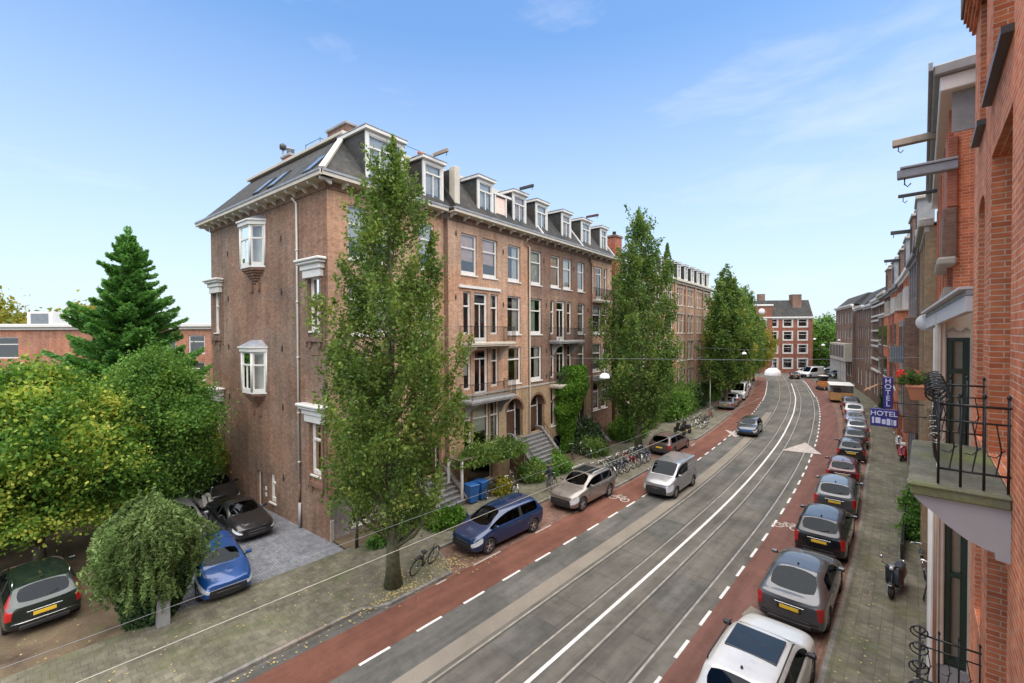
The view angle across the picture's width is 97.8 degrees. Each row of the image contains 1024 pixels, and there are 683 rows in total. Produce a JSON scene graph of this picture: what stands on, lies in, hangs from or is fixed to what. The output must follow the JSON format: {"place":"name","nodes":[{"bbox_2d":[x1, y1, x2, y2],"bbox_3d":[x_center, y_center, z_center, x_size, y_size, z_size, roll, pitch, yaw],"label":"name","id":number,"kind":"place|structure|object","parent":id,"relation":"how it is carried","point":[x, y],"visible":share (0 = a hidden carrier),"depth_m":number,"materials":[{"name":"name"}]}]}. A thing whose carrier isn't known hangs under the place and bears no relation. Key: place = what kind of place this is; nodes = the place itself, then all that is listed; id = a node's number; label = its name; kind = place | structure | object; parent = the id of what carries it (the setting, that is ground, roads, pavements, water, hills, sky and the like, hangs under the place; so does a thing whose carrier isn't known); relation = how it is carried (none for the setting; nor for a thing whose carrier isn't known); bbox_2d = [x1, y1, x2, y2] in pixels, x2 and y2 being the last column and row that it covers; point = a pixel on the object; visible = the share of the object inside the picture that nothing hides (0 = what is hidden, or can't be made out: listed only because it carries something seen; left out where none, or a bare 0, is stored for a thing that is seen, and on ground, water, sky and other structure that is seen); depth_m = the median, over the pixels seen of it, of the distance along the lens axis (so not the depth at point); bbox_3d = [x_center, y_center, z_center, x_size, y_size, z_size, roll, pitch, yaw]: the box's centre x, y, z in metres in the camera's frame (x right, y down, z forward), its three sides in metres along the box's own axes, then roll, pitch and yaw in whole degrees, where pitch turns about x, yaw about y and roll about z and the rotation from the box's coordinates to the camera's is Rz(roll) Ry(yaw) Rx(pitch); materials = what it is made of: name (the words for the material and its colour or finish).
{"place":"outdoors","nodes":[
{"label":"outdoors","id":0,"kind":"place"},
{"bbox_2d":[0,437,210,678],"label":"garden earth","id":1,"kind":"structure","parent":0,"point":[46,636],"depth_m":14.46,"materials":[{"name":"soil"}]},
{"bbox_2d":[0,553,81,634],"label":"parked car","id":2,"kind":"object","parent":1,"relation":"on","point":[37,592],"visible":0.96,"depth_m":14.52,"materials":[{"name":"paint"}]},
{"bbox_2d":[0,343,168,560],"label":"chestnut tree","id":3,"kind":"object","parent":1,"relation":"on","point":[59,462],"visible":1,"depth_m":17.12,"materials":[{"name":"green plant"}]},
{"bbox_2d":[108,458,343,616],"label":"courtyard","id":4,"kind":"structure","parent":0,"point":[283,541],"depth_m":19.60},
{"bbox_2d":[41,225,212,442],"bbox_3d":[-23.668,0.895,28.155,10.334,16.379,11.347,1,1,43],"label":"conifer","id":5,"kind":"object","parent":4,"relation":"on","point":[130,305],"visible":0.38,"depth_m":26.94,"materials":[{"name":"green plant"}]},
{"bbox_2d":[75,486,221,631],"bbox_3d":[-11.870,7.039,14.782,3.910,4.370,3.914,1,1,43],"label":"ivy bush","id":6,"kind":"object","parent":4,"relation":"on","point":[130,579],"visible":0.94,"depth_m":14.12,"materials":[{"name":"green plant"}]},
{"bbox_2d":[84,333,244,518],"bbox_3d":[-18.052,4.374,22.421,7.779,9.550,8.143,1,1,43],"label":"garden tree","id":7,"kind":"object","parent":4,"relation":"on","point":[185,424],"visible":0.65,"depth_m":22.02,"materials":[{"name":"green plant"}]},
{"bbox_2d":[190,469,239,500],"bbox_3d":[-17.180,8.324,25.743,4.142,1.535,2.090,1,1,43],"label":"parked car","id":8,"kind":"object","parent":4,"relation":"on","point":[227,486],"visible":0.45,"depth_m":24.91,"materials":[{"name":"black paint"}]},
{"bbox_2d":[192,530,251,601],"bbox_3d":[-11.298,8.457,17.145,2.032,1.475,3.792,-1,1,-43],"label":"parked car","id":9,"kind":"object","parent":4,"relation":"on","point":[229,564],"visible":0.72,"depth_m":16.16,"materials":[{"name":"paint"}]},
{"bbox_2d":[206,495,273,539],"bbox_3d":[-13.374,8.424,21.905,4.492,1.415,2.128,0,1,41],"label":"parked car","id":10,"kind":"object","parent":4,"relation":"on","point":[239,517],"visible":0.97,"depth_m":21.11,"materials":[{"name":"black paint"}]},
{"bbox_2d":[0,376,753,682],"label":"pavement","id":11,"kind":"structure","parent":0,"point":[205,656],"depth_m":14.86,"materials":[{"name":"concrete"}]},
{"bbox_2d":[155,590,171,628],"bbox_3d":[-11.243,8.596,14.379,0.400,1.080,0.400,1,1,43],"label":"gate post","id":12,"kind":"object","parent":11,"relation":"on","point":[163,618],"visible":0.53,"depth_m":14.26,"materials":[{"name":"concrete"}]},
{"bbox_2d":[316,416,386,547],"bbox_3d":[-6.441,6.070,19.654,4.501,5.925,3.154,0,1,20],"label":"young tree","id":13,"kind":"object","parent":11,"relation":"on","point":[357,530],"visible":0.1,"depth_m":19.54,"materials":[{"name":"green plant"}]},
{"bbox_2d":[364,523,408,550],"bbox_3d":[-5.639,8.692,20.176,1.112,0.806,2.302,0,1,38],"label":"shrub","id":14,"kind":"object","parent":11,"relation":"on","point":[376,541],"visible":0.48,"depth_m":19.51,"materials":[{"name":"green plant"}]},
{"bbox_2d":[292,134,481,590],"bbox_3d":[-4.629,0.730,16.587,6.193,16.686,6.948,1,1,43],"label":"street tree","id":15,"kind":"object","parent":11,"relation":"on","point":[378,385],"visible":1,"depth_m":15.70,"materials":[{"name":"green plant"}]},
{"bbox_2d":[421,501,469,532],"bbox_3d":[-3.279,8.547,22.149,2.189,1.042,2.707,0,1,38],"label":"shrub","id":16,"kind":"object","parent":11,"relation":"on","point":[452,517],"visible":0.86,"depth_m":21.74,"materials":[{"name":"green plant"}]},
{"bbox_2d":[490,471,515,497],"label":"shrub","id":17,"kind":"object","parent":11,"relation":"on","point":[502,480],"visible":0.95,"depth_m":26.03,"materials":[{"name":"yellow plant"}]},
{"bbox_2d":[515,459,547,484],"bbox_3d":[1.458,8.248,28.749,2.309,1.384,2.980,0,1,38],"label":"shrub","id":18,"kind":"object","parent":11,"relation":"on","point":[538,477],"visible":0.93,"depth_m":28.16,"materials":[{"name":"green plant"}]},
{"bbox_2d":[545,454,576,476],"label":"shrub","id":19,"kind":"object","parent":11,"relation":"on","point":[565,467],"visible":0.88,"depth_m":29.81,"materials":[{"name":"green plant"}]},
{"bbox_2d":[580,434,612,458],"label":"shrub","id":20,"kind":"object","parent":11,"relation":"on","point":[595,444],"visible":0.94,"depth_m":33.99,"materials":[{"name":"green plant"}]},
{"bbox_2d":[587,203,689,449],"bbox_3d":[10.004,-1.158,36.003,7.739,19.734,8.077,0,1,-3],"label":"street tree","id":21,"kind":"object","parent":11,"relation":"on","point":[658,370],"visible":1,"depth_m":34.83,"materials":[{"name":"green plant"}]},
{"bbox_2d":[694,263,758,408],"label":"street tree","id":22,"kind":"object","parent":11,"relation":"on","point":[723,335],"visible":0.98,"depth_m":53.92,"materials":[{"name":"green plant"}]},
{"bbox_2d":[738,285,770,375],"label":"street tree","id":23,"kind":"object","parent":11,"relation":"on","point":[756,333],"visible":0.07,"depth_m":65.88,"materials":[{"name":"green plant"}]},
{"bbox_2d":[740,284,769,380],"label":"street tree","id":24,"kind":"object","parent":11,"relation":"on","point":[754,311],"visible":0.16,"depth_m":73.59,"materials":[{"name":"green plant"}]},
{"bbox_2d":[76,367,805,682],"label":"contact wire","id":25,"kind":"object","parent":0,"point":[343,572],"visible":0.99,"depth_m":6.43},
{"bbox_2d":[0,0,975,324],"label":"sky","id":26,"kind":"structure","parent":0,"point":[757,136],"materials":[{"name":"blue"}]},
{"bbox_2d":[333,417,666,548],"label":"front garden","id":27,"kind":"object","parent":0,"point":[345,539],"visible":0.07,"depth_m":21.32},
{"bbox_2d":[447,444,524,499],"bbox_3d":[-1.402,7.700,26.847,1.020,2.400,5.520,1,1,43],"label":"pergola frame","id":28,"kind":"object","parent":27,"relation":"on","point":[448,476],"visible":0.48,"depth_m":24.94,"materials":[{"name":"white paint"}]},
{"bbox_2d":[449,433,534,469],"bbox_3d":[-1.123,6.252,26.760,3.138,1.644,6.617,1,1,43],"label":"climber canopy","id":29,"kind":"object","parent":28,"relation":"on","point":[512,448],"visible":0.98,"depth_m":26.12,"materials":[{"name":"green plant"}]},
{"bbox_2d":[554,412,608,454],"bbox_3d":[5.570,7.434,36.762,3.894,2.842,5.482,0,1,38],"label":"shrub","id":30,"kind":"object","parent":27,"relation":"on","point":[594,427],"visible":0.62,"depth_m":36.21,"materials":[{"name":"green plant"}]},
{"bbox_2d":[604,415,651,441],"bbox_3d":[10.306,7.450,40.354,3.962,2.641,5.499,0,1,38],"label":"shrub","id":31,"kind":"object","parent":27,"relation":"on","point":[618,430],"visible":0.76,"depth_m":38.97,"materials":[{"name":"green plant"}]},
{"bbox_2d":[660,387,693,421],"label":"shrub","id":32,"kind":"object","parent":27,"relation":"on","point":[680,404],"visible":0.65,"depth_m":47.60,"materials":[{"name":"green plant"}]},
{"bbox_2d":[340,373,832,682],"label":"road","id":33,"kind":"structure","parent":0,"point":[619,655],"depth_m":17.13,"materials":[{"name":"asphalt"}]},
{"bbox_2d":[221,599,405,682],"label":"road gutter","id":34,"kind":"object","parent":33,"relation":"on","point":[289,653],"visible":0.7,"depth_m":13.46,"materials":[{"name":"concrete"}]},
{"bbox_2d":[207,381,754,682],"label":"kerb","id":35,"kind":"structure","parent":33,"relation":"on","point":[244,667],"depth_m":14.88,"materials":[{"name":"stone"}]},
{"bbox_2d":[246,377,766,682],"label":"cycle lane","id":36,"kind":"structure","parent":33,"relation":"on","point":[331,659],"depth_m":16.23,"materials":[{"name":"asphalt"}]},
{"bbox_2d":[358,402,760,665],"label":"lane dashes","id":37,"kind":"object","parent":36,"relation":"on","point":[387,648],"visible":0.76,"depth_m":16.21,"materials":[{"name":"paint"}]},
{"bbox_2d":[329,377,774,682],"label":"road left lane","id":38,"kind":"structure","parent":33,"relation":"attached to","point":[389,666],"depth_m":17.00,"materials":[{"name":"asphalt"}]},
{"bbox_2d":[644,451,696,498],"bbox_3d":[9.638,7.996,27.112,2.128,1.895,4.442,0,1,41],"label":"panel van","id":39,"kind":"object","parent":38,"relation":"on","point":[672,473],"visible":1,"depth_m":26.23,"materials":[{"name":"silver paint"}]},
{"bbox_2d":[391,412,770,682],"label":"concrete rail strip","id":40,"kind":"object","parent":33,"relation":"on","point":[434,663],"visible":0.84,"depth_m":16.33,"materials":[{"name":"concrete"}]},
{"bbox_2d":[406,376,756,598],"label":"parking bay","id":41,"kind":"object","parent":33,"relation":"on","point":[553,513],"visible":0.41,"depth_m":21.64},
{"bbox_2d":[452,492,542,553],"bbox_3d":[-0.583,8.271,20.755,2.109,1.635,4.592,1,1,44],"label":"parked car","id":42,"kind":"object","parent":41,"relation":"on","point":[487,533],"visible":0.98,"depth_m":19.99,"materials":[{"name":"blue paint"}]},
{"bbox_2d":[549,462,614,510],"bbox_3d":[4.049,8.139,25.393,2.186,1.715,4.542,1,1,42],"label":"parked car","id":43,"kind":"object","parent":41,"relation":"on","point":[579,492],"visible":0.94,"depth_m":24.61,"materials":[{"name":"beige paint"}]},
{"bbox_2d":[649,430,689,453],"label":"parked car","id":44,"kind":"object","parent":41,"relation":"on","point":[678,441],"visible":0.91,"depth_m":34.73,"materials":[{"name":"paint"}]},
{"bbox_2d":[389,431,776,665],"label":"road patches","id":45,"kind":"object","parent":33,"relation":"on","point":[677,595],"visible":0.98,"depth_m":14.88,"materials":[{"name":"asphalt"}]},
{"bbox_2d":[428,377,779,682],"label":"tram rail","id":46,"kind":"object","parent":33,"relation":"on","point":[463,658],"visible":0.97,"depth_m":16.67,"materials":[{"name":"metal"}]},
{"bbox_2d":[431,376,780,682],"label":"rail groove","id":47,"kind":"object","parent":33,"relation":"on","point":[459,663],"visible":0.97,"depth_m":16.77},
{"bbox_2d":[492,377,789,682],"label":"rail groove","id":48,"kind":"object","parent":33,"relation":"on","point":[525,656],"visible":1,"depth_m":16.73},
{"bbox_2d":[495,378,790,682],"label":"tram rail","id":49,"kind":"object","parent":33,"relation":"on","point":[543,644],"visible":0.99,"depth_m":16.82,"materials":[{"name":"metal"}]},
{"bbox_2d":[524,384,795,682],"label":"line","id":50,"kind":"object","parent":33,"relation":"on","point":[560,652],"visible":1,"depth_m":16.68,"materials":[{"name":"paint"}]},
{"bbox_2d":[557,381,800,682],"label":"tram rail","id":51,"kind":"object","parent":33,"relation":"on","point":[618,625],"visible":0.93,"depth_m":16.74,"materials":[{"name":"metal"}]},
{"bbox_2d":[561,378,801,682],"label":"rail groove","id":52,"kind":"object","parent":33,"relation":"on","point":[610,635],"visible":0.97,"depth_m":16.81},
{"bbox_2d":[625,379,813,682],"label":"rail groove","id":53,"kind":"object","parent":33,"relation":"on","point":[664,637],"visible":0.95,"depth_m":16.57},
{"bbox_2d":[628,383,814,682],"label":"tram rail","id":54,"kind":"object","parent":33,"relation":"on","point":[671,632],"visible":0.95,"depth_m":16.66,"materials":[{"name":"metal"}]},
{"bbox_2d":[654,397,820,682],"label":"lane dashes","id":55,"kind":"object","parent":33,"relation":"on","point":[676,655],"visible":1,"depth_m":16.39,"materials":[{"name":"paint"}]},
{"bbox_2d":[659,379,838,682],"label":"cycle lane","id":56,"kind":"structure","parent":33,"relation":"on","point":[738,599],"depth_m":18.09,"materials":[{"name":"asphalt"}]},
{"bbox_2d":[736,415,762,436],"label":"moving car","id":57,"kind":"object","parent":33,"relation":"on","point":[749,425],"visible":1,"depth_m":41.17,"materials":[{"name":"paint"}]},
{"bbox_2d":[770,389,869,682],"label":"parking bay","id":58,"kind":"object","parent":33,"relation":"on","point":[821,640],"visible":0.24,"depth_m":17.32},
{"bbox_2d":[696,613,816,682],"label":"parked car","id":59,"kind":"object","parent":58,"relation":"on","point":[753,648],"visible":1,"depth_m":10.93,"materials":[{"name":"white paint"}]},
{"bbox_2d":[757,547,844,632],"bbox_3d":[10.275,8.286,15.770,2.253,1.655,4.792,1,1,42],"label":"parked car","id":60,"kind":"object","parent":58,"relation":"on","point":[799,587],"visible":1,"depth_m":14.46,"materials":[{"name":"grey paint"}]},
{"bbox_2d":[794,503,857,560],"bbox_3d":[14.104,8.172,20.063,2.186,1.715,4.542,0,1,41],"label":"parked car","id":61,"kind":"object","parent":58,"relation":"on","point":[828,530],"visible":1,"depth_m":18.65,"materials":[{"name":"black paint"}]},
{"bbox_2d":[814,473,863,515],"bbox_3d":[17.816,8.089,24.406,2.186,1.715,4.542,0,1,40],"label":"parked car","id":62,"kind":"object","parent":58,"relation":"on","point":[843,492],"visible":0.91,"depth_m":22.95,"materials":[{"name":"grey paint"}]},
{"bbox_2d":[827,381,853,400],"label":"builders trailer","id":63,"kind":"object","parent":58,"relation":"on","point":[838,390],"visible":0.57,"depth_m":60.53,"materials":[{"name":"orange wood"}]},
{"bbox_2d":[825,455,864,482],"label":"parked car","id":64,"kind":"object","parent":58,"relation":"on","point":[848,466],"visible":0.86,"depth_m":27.57,"materials":[{"name":"red paint"}]},
{"bbox_2d":[835,437,868,461],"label":"parked car","id":65,"kind":"object","parent":58,"relation":"on","point":[856,448],"visible":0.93,"depth_m":32.56,"materials":[{"name":"black paint"}]},
{"bbox_2d":[817,420,871,682],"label":"kerb","id":66,"kind":"structure","parent":33,"relation":"on","point":[824,667],"depth_m":16.13,"materials":[{"name":"stone"}]},
{"bbox_2d":[334,363,854,549],"bbox_3d":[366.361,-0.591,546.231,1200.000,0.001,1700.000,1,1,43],"label":"ground","id":67,"kind":"structure","parent":0,"point":[833,379],"depth_m":89.00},
{"bbox_2d":[0,285,52,323],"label":"background tree","id":68,"kind":"object","parent":67,"relation":"on","point":[6,316],"visible":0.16,"depth_m":76.69,"materials":[{"name":"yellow plant"}]},
{"bbox_2d":[0,312,212,406],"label":"school building","id":69,"kind":"structure","parent":67,"relation":"on","point":[39,331],"depth_m":44.24,"materials":[{"name":"brick"}]},
{"bbox_2d":[194,120,618,542],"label":"apartment building","id":70,"kind":"structure","parent":67,"relation":"on","point":[530,279],"depth_m":25.89,"materials":[{"name":"brick"}]},
{"bbox_2d":[235,215,265,291],"bbox_3d":[-14.318,-4.813,24.344,2.660,4.120,0.800,0,1,38],"label":"bay window","id":71,"kind":"structure","parent":70,"relation":"in","point":[252,248],"depth_m":24.13,"materials":[{"name":"white paint"}]},
{"bbox_2d":[237,340,267,415],"bbox_3d":[-14.286,1.986,24.448,2.660,4.120,0.800,0,1,38],"label":"bay window","id":72,"kind":"structure","parent":70,"relation":"in","point":[253,352],"depth_m":24.24,"materials":[{"name":"white paint"}]},
{"bbox_2d":[310,423,320,478],"bbox_3d":[-9.079,5.080,20.989,1.140,2.570,0.350,0,1,38],"label":"window","id":73,"kind":"structure","parent":70,"relation":"in","point":[316,427],"depth_m":21.16,"materials":[{"name":"white paint"}]},
{"bbox_2d":[460,233,477,277],"bbox_3d":[-2.656,-5.177,26.893,0.330,2.540,1.500,0,1,38],"label":"window","id":74,"kind":"structure","parent":70,"relation":"in","point":[467,249],"depth_m":27.10,"materials":[{"name":"white paint"}]},
{"bbox_2d":[473,403,487,443],"bbox_3d":[-2.053,5.187,27.891,0.280,2.800,1.481,1,1,43],"label":"window","id":75,"kind":"structure","parent":70,"relation":"in","point":[479,415],"depth_m":28.12,"materials":[{"name":"white paint"}]},
{"bbox_2d":[482,238,498,280],"bbox_3d":[-1.464,-5.205,28.424,0.330,2.540,1.520,0,1,38],"label":"window","id":76,"kind":"structure","parent":70,"relation":"in","point":[488,253],"depth_m":28.64,"materials":[{"name":"white paint"}]},
{"bbox_2d":[552,364,589,451],"bbox_3d":[4.929,5.282,35.172,1.962,6.928,4.506,1,1,43],"label":"wall vine","id":77,"kind":"object","parent":70,"relation":"attached to","point":[568,406],"depth_m":34.40,"materials":[{"name":"green plant"}]},
{"bbox_2d":[622,252,678,384],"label":"terraced house","id":78,"kind":"structure","parent":67,"relation":"on","point":[671,291],"depth_m":53.52,"materials":[{"name":"brown brick"}]},
{"bbox_2d":[674,262,698,383],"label":"terraced house","id":79,"kind":"structure","parent":67,"relation":"on","point":[686,287],"depth_m":58.25,"materials":[{"name":"brown brick"}]},
{"bbox_2d":[694,269,712,384],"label":"terraced house","id":80,"kind":"structure","parent":67,"relation":"on","point":[701,279],"depth_m":63.64,"materials":[{"name":"brown brick"}]},
{"bbox_2d":[753,294,813,372],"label":"corner building","id":81,"kind":"structure","parent":67,"relation":"on","point":[790,321],"depth_m":105.88,"materials":[{"name":"brick"}]},
{"bbox_2d":[813,312,835,367],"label":"background tree","id":82,"kind":"object","parent":67,"relation":"on","point":[825,332],"visible":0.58,"depth_m":116.71,"materials":[{"name":"green plant"}]},
{"bbox_2d":[830,292,872,382],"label":"corner building","id":83,"kind":"structure","parent":67,"relation":"on","point":[842,353],"depth_m":89.03,"materials":[{"name":"brick"}]},
{"bbox_2d":[854,288,881,392],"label":"terraced house","id":84,"kind":"structure","parent":67,"relation":"on","point":[859,344],"depth_m":71.34,"materials":[{"name":"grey brick"}]},
{"bbox_2d":[861,287,885,398],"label":"terraced house","id":85,"kind":"structure","parent":67,"relation":"on","point":[868,351],"depth_m":65.48,"materials":[{"name":"brick"}]},
{"bbox_2d":[870,297,879,404],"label":"terraced house","id":86,"kind":"structure","parent":67,"relation":"on","point":[874,302],"depth_m":59.16,"materials":[{"name":"brown brick"}]},
{"bbox_2d":[878,265,891,408],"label":"terraced house","id":87,"kind":"structure","parent":67,"relation":"on","point":[886,295],"depth_m":47.24,"materials":[{"name":"brown brick"}]},
{"bbox_2d":[883,256,898,433],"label":"terraced house","id":88,"kind":"structure","parent":67,"relation":"on","point":[893,290],"depth_m":42.63,"materials":[{"name":"orange brick"}]},
{"bbox_2d":[884,245,903,435],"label":"terraced house","id":89,"kind":"structure","parent":67,"relation":"on","point":[899,282],"depth_m":37.92,"materials":[{"name":"red brick"}]},
{"bbox_2d":[893,233,909,463],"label":"terraced house","id":90,"kind":"structure","parent":67,"relation":"on","point":[901,314],"depth_m":32.75,"materials":[{"name":"red brick"}]},
{"bbox_2d":[890,210,916,465],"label":"terraced house","id":91,"kind":"structure","parent":67,"relation":"on","point":[911,263],"depth_m":29.01,"materials":[{"name":"brick"}]},
{"bbox_2d":[903,194,934,439],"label":"terraced house","id":92,"kind":"structure","parent":67,"relation":"on","point":[923,209],"depth_m":23.15,"materials":[{"name":"brown brick"}]},
{"bbox_2d":[915,217,936,565],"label":"terraced house","id":93,"kind":"structure","parent":67,"relation":"on","point":[926,238],"depth_m":17.72,"materials":[{"name":"yellow brick"}]},
{"bbox_2d":[915,54,975,682],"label":"bay house","id":94,"kind":"structure","parent":67,"relation":"on","point":[947,317],"depth_m":8.93,"materials":[{"name":"red brick"}]},
{"bbox_2d":[870,408,926,427],"bbox_3d":[15.343,3.084,17.725,0.124,0.710,1.761,-1,1,-44],"label":"hotel sign","id":95,"kind":"object","parent":94,"relation":"attached to","point":[884,417],"visible":1,"depth_m":17.99,"materials":[{"name":"blue metal"}]},
{"bbox_2d":[883,377,924,408],"bbox_3d":[15.515,2.069,17.686,1.250,1.260,0.124,1,1,43],"label":"hotel sign","id":96,"kind":"object","parent":94,"relation":"attached to","point":[888,382],"visible":0.99,"depth_m":17.96,"materials":[{"name":"blue metal"}]},
{"bbox_2d":[892,132,935,152],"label":"hoist beam","id":97,"kind":"structure","parent":94,"relation":"attached to","point":[914,139],"depth_m":11.64,"materials":[{"name":"brown wood"}]},
{"bbox_2d":[897,156,958,186],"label":"hoist beam","id":98,"kind":"structure","parent":94,"relation":"attached to","point":[928,168],"depth_m":9.05,"materials":[{"name":"wood"}]},
{"bbox_2d":[944,524,967,669],"bbox_3d":[8.977,4.896,9.030,0.320,3.350,0.087,1,1,43],"label":"window","id":99,"kind":"structure","parent":94,"relation":"in","point":[949,574],"depth_m":9.03,"materials":[{"name":"black paint"}]},
{"bbox_2d":[946,338,969,445],"bbox_3d":[8.959,1.212,8.974,0.320,2.580,0.087,1,1,43],"label":"window","id":100,"kind":"structure","parent":94,"relation":"in","point":[965,371],"depth_m":8.93,"materials":[{"name":"green paint"}]},
{"bbox_2d":[961,0,1023,682],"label":"building","id":101,"kind":"structure","parent":67,"relation":"on","point":[996,629],"depth_m":4.93,"materials":[{"name":"red brick"}]},
{"bbox_2d":[903,625,981,682],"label":"iron balcony","id":102,"kind":"structure","parent":101,"relation":"attached to","point":[919,667],"depth_m":5.43,"materials":[{"name":"metal"}]},
{"bbox_2d":[908,371,1012,564],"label":"iron balcony","id":103,"kind":"structure","parent":101,"relation":"attached to","point":[962,490],"depth_m":3.93,"materials":[{"name":"stone"}]},
{"bbox_2d":[894,367,933,400],"bbox_3d":[4.679,0.484,5.173,0.392,0.350,0.506,1,1,43],"label":"flower pot","id":104,"kind":"object","parent":103,"relation":"hanging from","point":[913,381],"visible":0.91,"depth_m":5.06,"materials":[{"name":"ceramic"}]},
{"bbox_2d":[824,384,928,682],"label":"pavement","id":105,"kind":"structure","parent":0,"point":[885,652],"depth_m":15.81,"materials":[{"name":"concrete"}]},
{"bbox_2d":[879,555,906,598],"bbox_3d":[13.824,8.339,16.084,1.845,1.291,0.730,-1,-3,-37],"label":"scooter","id":106,"kind":"object","parent":105,"relation":"on","point":[895,574],"visible":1,"depth_m":15.80,"materials":[{"name":"plastic"}]},
{"bbox_2d":[894,499,920,542],"bbox_3d":[18.316,8.069,20.158,1.715,1.793,2.160,1,1,43],"label":"shrub","id":107,"kind":"object","parent":105,"relation":"on","point":[912,523],"visible":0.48,"depth_m":20.15,"materials":[{"name":"green plant"}]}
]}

